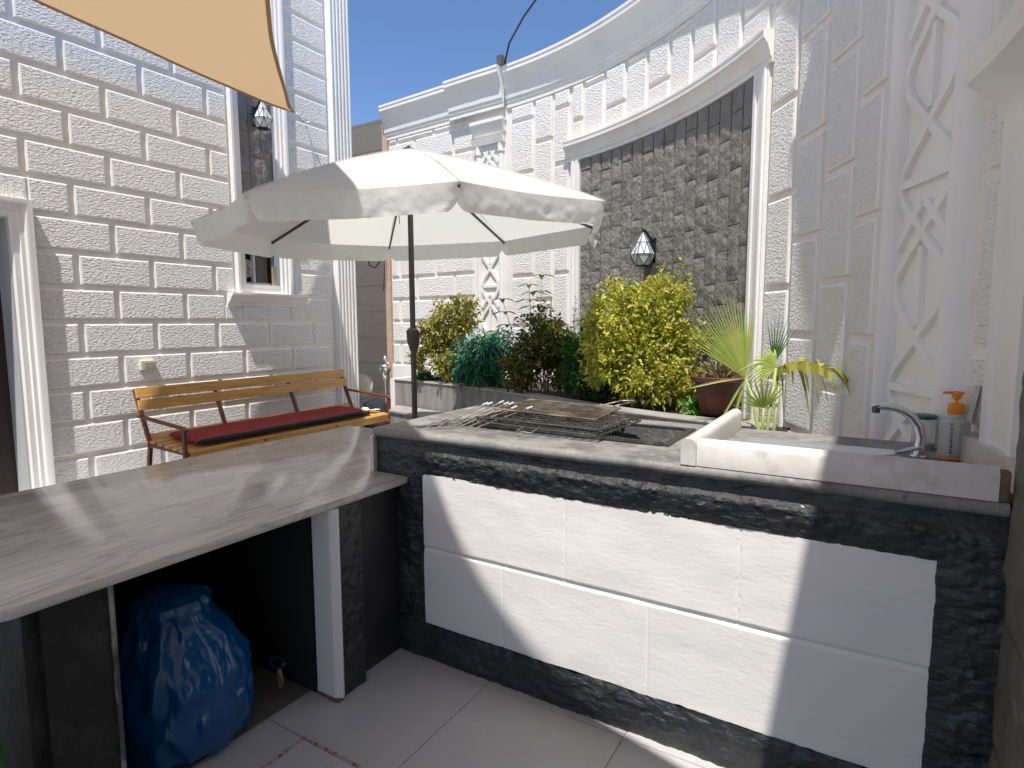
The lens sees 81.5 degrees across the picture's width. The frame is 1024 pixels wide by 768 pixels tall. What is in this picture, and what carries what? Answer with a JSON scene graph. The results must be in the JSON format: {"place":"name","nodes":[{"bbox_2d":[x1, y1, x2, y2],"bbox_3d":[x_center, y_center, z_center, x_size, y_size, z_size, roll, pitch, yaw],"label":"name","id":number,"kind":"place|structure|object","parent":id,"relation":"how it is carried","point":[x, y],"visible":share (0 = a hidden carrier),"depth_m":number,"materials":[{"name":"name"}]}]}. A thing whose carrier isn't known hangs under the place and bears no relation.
{"place":"outdoors","nodes":[
{"label":"outdoors","id":0,"kind":"place"},
{"bbox_2d":[0,734,6,767],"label":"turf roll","id":1,"kind":"object","parent":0,"point":[2,759],"visible":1,"depth_m":1.45,"materials":[{"name":"green plant"}]},
{"bbox_2d":[193,426,723,767],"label":"floor","id":2,"kind":"structure","parent":0,"point":[400,708],"depth_m":2.19,"materials":[{"name":"grey tile"}]},
{"bbox_2d":[0,0,359,494],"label":"white stone house","id":3,"kind":"structure","parent":2,"relation":"on","point":[123,164],"depth_m":5.63,"materials":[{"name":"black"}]},
{"bbox_2d":[0,292,18,494],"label":"door","id":4,"kind":"structure","parent":3,"relation":"in","point":[8,470],"depth_m":5.03,"materials":[{"name":"black"}]},
{"bbox_2d":[139,360,155,370],"bbox_3d":[-3.517,-0.182,5.736,0.048,0.096,0.140,3,7,31],"label":"wall socket","id":5,"kind":"object","parent":3,"relation":"attached to","point":[147,365],"depth_m":5.71,"materials":[{"name":"beige plastic"}]},
{"bbox_2d":[32,0,310,123],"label":"shade sail","id":6,"kind":"object","parent":3,"relation":"attached to","point":[230,44],"visible":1,"depth_m":4.96,"materials":[{"name":"beige fabric"}]},
{"bbox_2d":[246,254,273,284],"bbox_3d":[-2.956,-1.524,6.852,0.045,0.764,0.460,3,7,31],"label":"window","id":7,"kind":"structure","parent":3,"relation":"in","point":[262,270],"depth_m":6.93,"materials":[{"name":"black glass"}]},
{"bbox_2d":[252,101,272,130],"bbox_3d":[-2.769,-3.000,6.582,0.213,0.337,0.224,3,7,31],"label":"wall lamp","id":8,"kind":"object","parent":3,"relation":"attached to","point":[262,119],"visible":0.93,"depth_m":6.54,"materials":[{"name":"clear glass"}]},
{"bbox_2d":[0,426,406,767],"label":"marble counter","id":9,"kind":"object","parent":2,"relation":"on","point":[286,550],"visible":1,"depth_m":2.32,"materials":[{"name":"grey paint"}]},
{"bbox_2d":[118,583,255,767],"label":"bin bag","id":10,"kind":"object","parent":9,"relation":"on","point":[187,681],"visible":0.98,"depth_m":1.99,"materials":[{"name":"blue plastic"}]},
{"bbox_2d":[270,657,286,687],"bbox_3d":[-0.962,1.190,2.451,0.096,0.122,0.026,3,7,31],"label":"tap","id":11,"kind":"object","parent":9,"relation":"on","point":[280,679],"visible":1,"depth_m":2.44,"materials":[{"name":"grey metal"}]},
{"bbox_2d":[132,369,390,465],"bbox_3d":[-2.487,0.398,6.375,0.869,0.915,2.577,3,7,31],"label":"bench","id":12,"kind":"object","parent":2,"relation":"on","point":[165,441],"visible":0.63,"depth_m":6.06,"materials":[{"name":"brown wood"}]},
{"bbox_2d":[169,406,369,444],"bbox_3d":[-2.437,0.405,6.298,0.540,0.081,2.120,3,7,31],"label":"seat cushion","id":13,"kind":"object","parent":12,"relation":"on","point":[227,431],"visible":0.99,"depth_m":6.03,"materials":[{"name":"red fabric"}]},
{"bbox_2d":[358,407,378,410],"bbox_3d":[-1.761,0.309,7.276,0.280,0.030,0.140,3,7,31],"label":"rag","id":14,"kind":"object","parent":12,"relation":"on","point":[365,408],"visible":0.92,"depth_m":7.30,"materials":[{"name":"beige fabric"}]},
{"bbox_2d":[261,736,364,767],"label":"floor hatch","id":15,"kind":"object","parent":2,"relation":"on","point":[304,752],"visible":1,"depth_m":2.05,"materials":[{"name":"grey tile"}]},
{"bbox_2d":[359,373,372,399],"bbox_3d":[-2.163,0.037,8.406,0.384,0.371,0.167,0,6,0],"label":"basin","id":16,"kind":"object","parent":2,"relation":"on","point":[365,383],"visible":0.39,"depth_m":8.37,"materials":[{"name":"beige ceramic"}]},
{"bbox_2d":[351,119,388,407],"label":"tan wall","id":17,"kind":"structure","parent":2,"relation":"on","point":[371,306],"depth_m":9.72,"materials":[{"name":"tile"}]},
{"bbox_2d":[364,397,390,427],"bbox_3d":[-1.786,0.439,8.167,0.703,0.509,0.349,3,7,31],"label":"black bag","id":18,"kind":"object","parent":2,"relation":"on","point":[377,403],"visible":0.3,"depth_m":8.09,"materials":[{"name":"black plastic"}]},
{"bbox_2d":[382,126,393,395],"bbox_3d":[-1.667,-1.479,8.492,0.103,4.196,0.280,4,7,36],"label":"gate post","id":19,"kind":"object","parent":2,"relation":"on","point":[389,297],"visible":0.16,"depth_m":8.42,"materials":[{"name":"stone"}]},
{"bbox_2d":[368,261,384,290],"bbox_3d":[-1.913,-1.720,8.396,0.338,0.802,0.038,3,7,31],"label":"hanging cable","id":20,"kind":"object","parent":19,"relation":"hanging from","point":[375,268],"visible":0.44,"depth_m":8.37,"materials":[{"name":"black plastic"}]},
{"bbox_2d":[379,356,389,401],"bbox_3d":[-1.820,0.088,8.501,0.145,0.980,0.103,3,7,31],"label":"water pipe","id":21,"kind":"object","parent":19,"relation":"attached to","point":[384,366],"visible":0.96,"depth_m":8.44,"materials":[{"name":"white metal"}]},
{"bbox_2d":[190,145,605,418],"bbox_3d":[-0.689,-0.303,4.285,2.624,2.722,2.607,-5,8,-41],"label":"umbrella","id":22,"kind":"object","parent":2,"relation":"on","point":[410,204],"visible":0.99,"depth_m":3.57,"materials":[{"name":"white fabric"}]},
{"bbox_2d":[389,405,443,423],"bbox_3d":[-0.891,0.580,6.281,0.344,0.556,1.466,-6,8,-44],"label":"tiled step","id":23,"kind":"object","parent":2,"relation":"on","point":[399,413],"visible":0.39,"depth_m":6.35,"materials":[{"name":"grey tile"}]},
{"bbox_2d":[390,373,777,430],"bbox_3d":[0.029,0.498,5.615,0.970,0.850,4.902,-4,7,-32],"label":"planter","id":24,"kind":"object","parent":2,"relation":"on","point":[440,396],"visible":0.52,"depth_m":6.01,"materials":[{"name":"grey concrete"}]},
{"bbox_2d":[444,381,797,432],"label":"soil","id":25,"kind":"structure","parent":24,"relation":"in","point":[668,408],"depth_m":5.17,"materials":[{"name":"brown soil"}]},
{"bbox_2d":[417,358,443,380],"bbox_3d":[-0.969,-0.133,6.798,0.333,0.333,0.302,3,7,31],"label":"plant","id":26,"kind":"object","parent":25,"relation":"on","point":[426,374],"visible":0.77,"depth_m":6.76,"materials":[{"name":"green plant"}]},
{"bbox_2d":[405,292,484,383],"bbox_3d":[-0.711,-0.472,6.537,0.824,1.060,0.665,3,7,31],"label":"shrub","id":27,"kind":"object","parent":25,"relation":"on","point":[435,337],"visible":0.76,"depth_m":6.42,"materials":[{"name":"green plant"}]},
{"bbox_2d":[444,323,516,397],"bbox_3d":[-0.260,-0.201,6.121,0.743,0.872,0.707,-4,7,-34],"label":"shrub","id":28,"kind":"object","parent":25,"relation":"on","point":[477,366],"visible":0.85,"depth_m":6.02,"materials":[{"name":"blue plant"}]},
{"bbox_2d":[491,274,555,392],"bbox_3d":[0.104,-0.452,5.591,0.624,1.145,0.318,0,6,-1],"label":"plant","id":29,"kind":"object","parent":25,"relation":"on","point":[529,299],"visible":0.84,"depth_m":5.56,"materials":[{"name":"green plant"}]},
{"bbox_2d":[491,300,584,395],"bbox_3d":[0.339,-0.320,5.603,1.076,0.946,0.633,0,6,1],"label":"shrub","id":30,"kind":"object","parent":25,"relation":"on","point":[521,375],"visible":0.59,"depth_m":5.49,"materials":[{"name":"green plant"}]},
{"bbox_2d":[548,296,551,388],"bbox_3d":[0.354,-0.349,5.578,0.040,0.940,0.010,-2,6,-14],"label":"cane","id":31,"kind":"object","parent":25,"relation":"on","point":[550,326],"visible":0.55,"depth_m":5.54,"materials":[{"name":"brown wood"}]},
{"bbox_2d":[571,295,581,336],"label":"plant","id":32,"kind":"object","parent":25,"relation":"on","point":[575,324],"visible":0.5,"depth_m":5.59,"materials":[{"name":"green plant"}]},
{"bbox_2d":[557,318,639,402],"bbox_3d":[0.787,-0.205,5.221,0.803,0.799,0.604,3,7,31],"label":"shrub","id":33,"kind":"object","parent":25,"relation":"on","point":[572,374],"visible":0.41,"depth_m":5.20,"materials":[{"name":"green plant"}]},
{"bbox_2d":[572,257,716,411],"bbox_3d":[1.073,-0.394,4.796,1.062,1.257,0.981,3,7,31],"label":"shrub","id":34,"kind":"object","parent":25,"relation":"on","point":[663,336],"visible":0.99,"depth_m":4.68,"materials":[{"name":"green plant"}]},
{"bbox_2d":[677,394,711,416],"bbox_3d":[1.368,0.195,4.387,0.240,0.239,0.283,3,7,31],"label":"plant","id":35,"kind":"object","parent":25,"relation":"on","point":[691,407],"visible":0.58,"depth_m":4.33,"materials":[{"name":"green plant"}]},
{"bbox_2d":[691,359,744,414],"bbox_3d":[1.464,0.018,4.236,0.364,0.379,0.364,3,7,31],"label":"plant pot","id":36,"kind":"object","parent":25,"relation":"on","point":[714,399],"visible":0.9,"depth_m":4.14,"materials":[{"name":"brown ceramic"}]},
{"bbox_2d":[684,293,759,428],"bbox_3d":[1.342,-0.025,3.764,0.495,1.105,0.221,2,6,17],"label":"palm","id":37,"kind":"object","parent":24,"relation":"on","point":[733,351],"visible":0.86,"depth_m":3.75,"materials":[{"name":"green plant"}]},
{"bbox_2d":[370,406,1015,767],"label":"grill counter","id":38,"kind":"object","parent":2,"relation":"on","point":[715,592],"visible":0.93,"depth_m":1.98,"materials":[{"name":"white paint"}]},
{"bbox_2d":[412,419,465,426],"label":"skewer","id":39,"kind":"object","parent":38,"relation":"on","point":[432,424],"visible":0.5,"depth_m":2.76,"materials":[{"name":"metal"}]},
{"bbox_2d":[426,402,487,427],"bbox_3d":[-0.253,0.142,2.732,0.335,0.096,0.012,-4,7,-33],"label":"skewer","id":40,"kind":"object","parent":38,"relation":"on","point":[483,404],"visible":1,"depth_m":2.74,"materials":[{"name":"metal"}]},
{"bbox_2d":[435,402,492,427],"bbox_3d":[-0.221,0.141,2.736,0.318,0.097,0.012,-4,7,-35],"label":"skewer","id":41,"kind":"object","parent":38,"relation":"on","point":[488,404],"visible":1,"depth_m":2.75,"materials":[{"name":"metal"}]},
{"bbox_2d":[432,414,495,423],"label":"skewer","id":42,"kind":"object","parent":38,"relation":"on","point":[456,419],"visible":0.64,"depth_m":2.85,"materials":[{"name":"metal"}]},
{"bbox_2d":[425,413,505,426],"bbox_3d":[-0.211,0.168,2.791,0.405,0.032,0.018,-3,7,-26],"label":"skewer","id":43,"kind":"object","parent":38,"relation":"on","point":[454,421],"visible":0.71,"depth_m":2.75,"materials":[{"name":"metal"}]},
{"bbox_2d":[444,400,503,427],"bbox_3d":[-0.177,0.138,2.751,0.360,0.098,0.012,-5,8,-40],"label":"skewer","id":44,"kind":"object","parent":38,"relation":"on","point":[500,402],"visible":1,"depth_m":2.76,"materials":[{"name":"metal"}]},
{"bbox_2d":[450,402,508,427],"bbox_3d":[-0.151,0.141,2.741,0.338,0.095,0.012,-4,7,-36],"label":"skewer","id":45,"kind":"object","parent":38,"relation":"on","point":[506,403],"visible":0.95,"depth_m":2.75,"materials":[{"name":"metal"}]},
{"bbox_2d":[462,414,695,446],"bbox_3d":[0.287,0.262,2.690,0.965,0.171,0.422,3,7,31],"label":"firebox","id":46,"kind":"object","parent":38,"relation":"in","point":[658,435],"visible":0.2,"depth_m":2.65,"materials":[{"name":"black metal"}]},
{"bbox_2d":[477,415,624,436],"bbox_3d":[0.175,0.248,2.764,0.603,0.174,0.360,3,7,31],"label":"skewer stand","id":47,"kind":"object","parent":46,"relation":"in","point":[619,435],"visible":0.06,"depth_m":2.61,"materials":[{"name":"black metal"}]},
{"bbox_2d":[474,404,640,437],"bbox_3d":[0.181,0.159,2.651,0.639,0.044,0.481,4,7,36],"label":"grill rack","id":48,"kind":"object","parent":47,"relation":"on","point":[609,421],"visible":0.83,"depth_m":2.58,"materials":[{"name":"metal"}]},
{"bbox_2d":[458,402,513,427],"bbox_3d":[-0.123,0.141,2.724,0.327,0.097,0.012,-4,7,-36],"label":"skewer","id":49,"kind":"object","parent":48,"relation":"on","point":[511,403],"visible":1,"depth_m":2.73,"materials":[{"name":"metal"}]},
{"bbox_2d":[464,405,517,428],"bbox_3d":[-0.098,0.149,2.680,0.274,0.091,0.012,-3,7,-26],"label":"skewer","id":50,"kind":"object","parent":48,"relation":"on","point":[514,407],"visible":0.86,"depth_m":2.69,"materials":[{"name":"metal"}]},
{"bbox_2d":[473,406,532,428],"bbox_3d":[-0.043,0.149,2.664,0.299,0.089,0.012,-3,6,-23],"label":"skewer","id":51,"kind":"object","parent":48,"relation":"on","point":[530,407],"visible":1,"depth_m":2.68,"materials":[{"name":"metal"}]},
{"bbox_2d":[494,399,635,420],"bbox_3d":[0.253,0.106,2.828,0.518,0.030,0.552,3,7,31],"label":"grill rack","id":52,"kind":"object","parent":48,"relation":"on","point":[563,414],"visible":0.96,"depth_m":2.76,"materials":[{"name":"metal"}]},
{"bbox_2d":[727,315,850,430],"bbox_3d":[1.556,0.086,3.285,0.739,0.985,0.367,3,7,31],"label":"palm","id":53,"kind":"object","parent":38,"relation":"on","point":[767,368],"visible":0.96,"depth_m":3.30,"materials":[{"name":"green plant"}]},
{"bbox_2d":[737,436,898,456],"bbox_3d":[1.083,0.247,2.132,0.561,0.012,0.396,3,7,31],"label":"sink","id":54,"kind":"object","parent":38,"relation":"on","point":[834,447],"visible":0.38,"depth_m":2.24,"materials":[{"name":"white ceramic"}]},
{"bbox_2d":[872,402,926,458],"bbox_3d":[1.340,0.161,2.053,0.194,0.198,0.051,0,6,-3],"label":"faucet","id":55,"kind":"object","parent":38,"relation":"on","point":[912,417],"visible":0.96,"depth_m":2.04,"materials":[{"name":"silver metal"}]},
{"bbox_2d":[873,446,920,455],"bbox_3d":[1.325,0.232,2.044,0.149,0.040,0.045,0,6,4],"label":"handle","id":56,"kind":"object","parent":55,"relation":"attached to","point":[907,450],"visible":0.98,"depth_m":2.05,"materials":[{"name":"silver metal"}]},
{"bbox_2d":[910,413,937,449],"bbox_3d":[1.539,0.177,2.223,0.084,0.128,0.084,3,7,31],"label":"jar","id":57,"kind":"object","parent":38,"relation":"on","point":[928,421],"visible":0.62,"depth_m":2.19,"materials":[{"name":"clear glass"}]},
{"bbox_2d":[936,391,970,459],"bbox_3d":[1.522,0.141,2.043,0.090,0.236,0.054,0,6,0],"label":"soap bottle","id":58,"kind":"object","parent":38,"relation":"on","point":[954,427],"visible":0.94,"depth_m":2.03,"materials":[{"name":"white plastic"}]},
{"bbox_2d":[960,385,980,421],"bbox_3d":[1.566,0.085,2.051,0.044,0.173,0.079,1,6,13],"label":"marble offcut","id":59,"kind":"object","parent":38,"relation":"on","point":[969,398],"visible":0.64,"depth_m":2.02,"materials":[{"name":"white stone"}]},
{"bbox_2d":[378,0,1023,504],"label":"curved wall","id":60,"kind":"structure","parent":2,"relation":"on","point":[840,182],"depth_m":3.67,"materials":[{"name":"white stone"}]},
{"bbox_2d":[497,0,536,65],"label":"overhead cable","id":61,"kind":"object","parent":60,"relation":"attached to","point":[501,59],"visible":1,"depth_m":6.71,"materials":[{"name":"black plastic"}]},
{"bbox_2d":[630,228,655,266],"bbox_3d":[1.189,-1.238,5.374,0.215,0.340,0.226,-3,7,-25],"label":"wall lamp","id":62,"kind":"object","parent":60,"relation":"attached to","point":[643,253],"visible":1,"depth_m":5.33,"materials":[{"name":"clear glass"}]},
{"bbox_2d":[988,372,1023,767],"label":"stone pier","id":63,"kind":"structure","parent":2,"relation":"on","point":[1007,750],"depth_m":1.46,"materials":[{"name":"grey stone"}]},
{"bbox_2d":[347,0,627,125],"label":"sky","id":64,"kind":"structure","parent":0,"point":[398,49],"materials":[{"name":"blue"}]}
]}

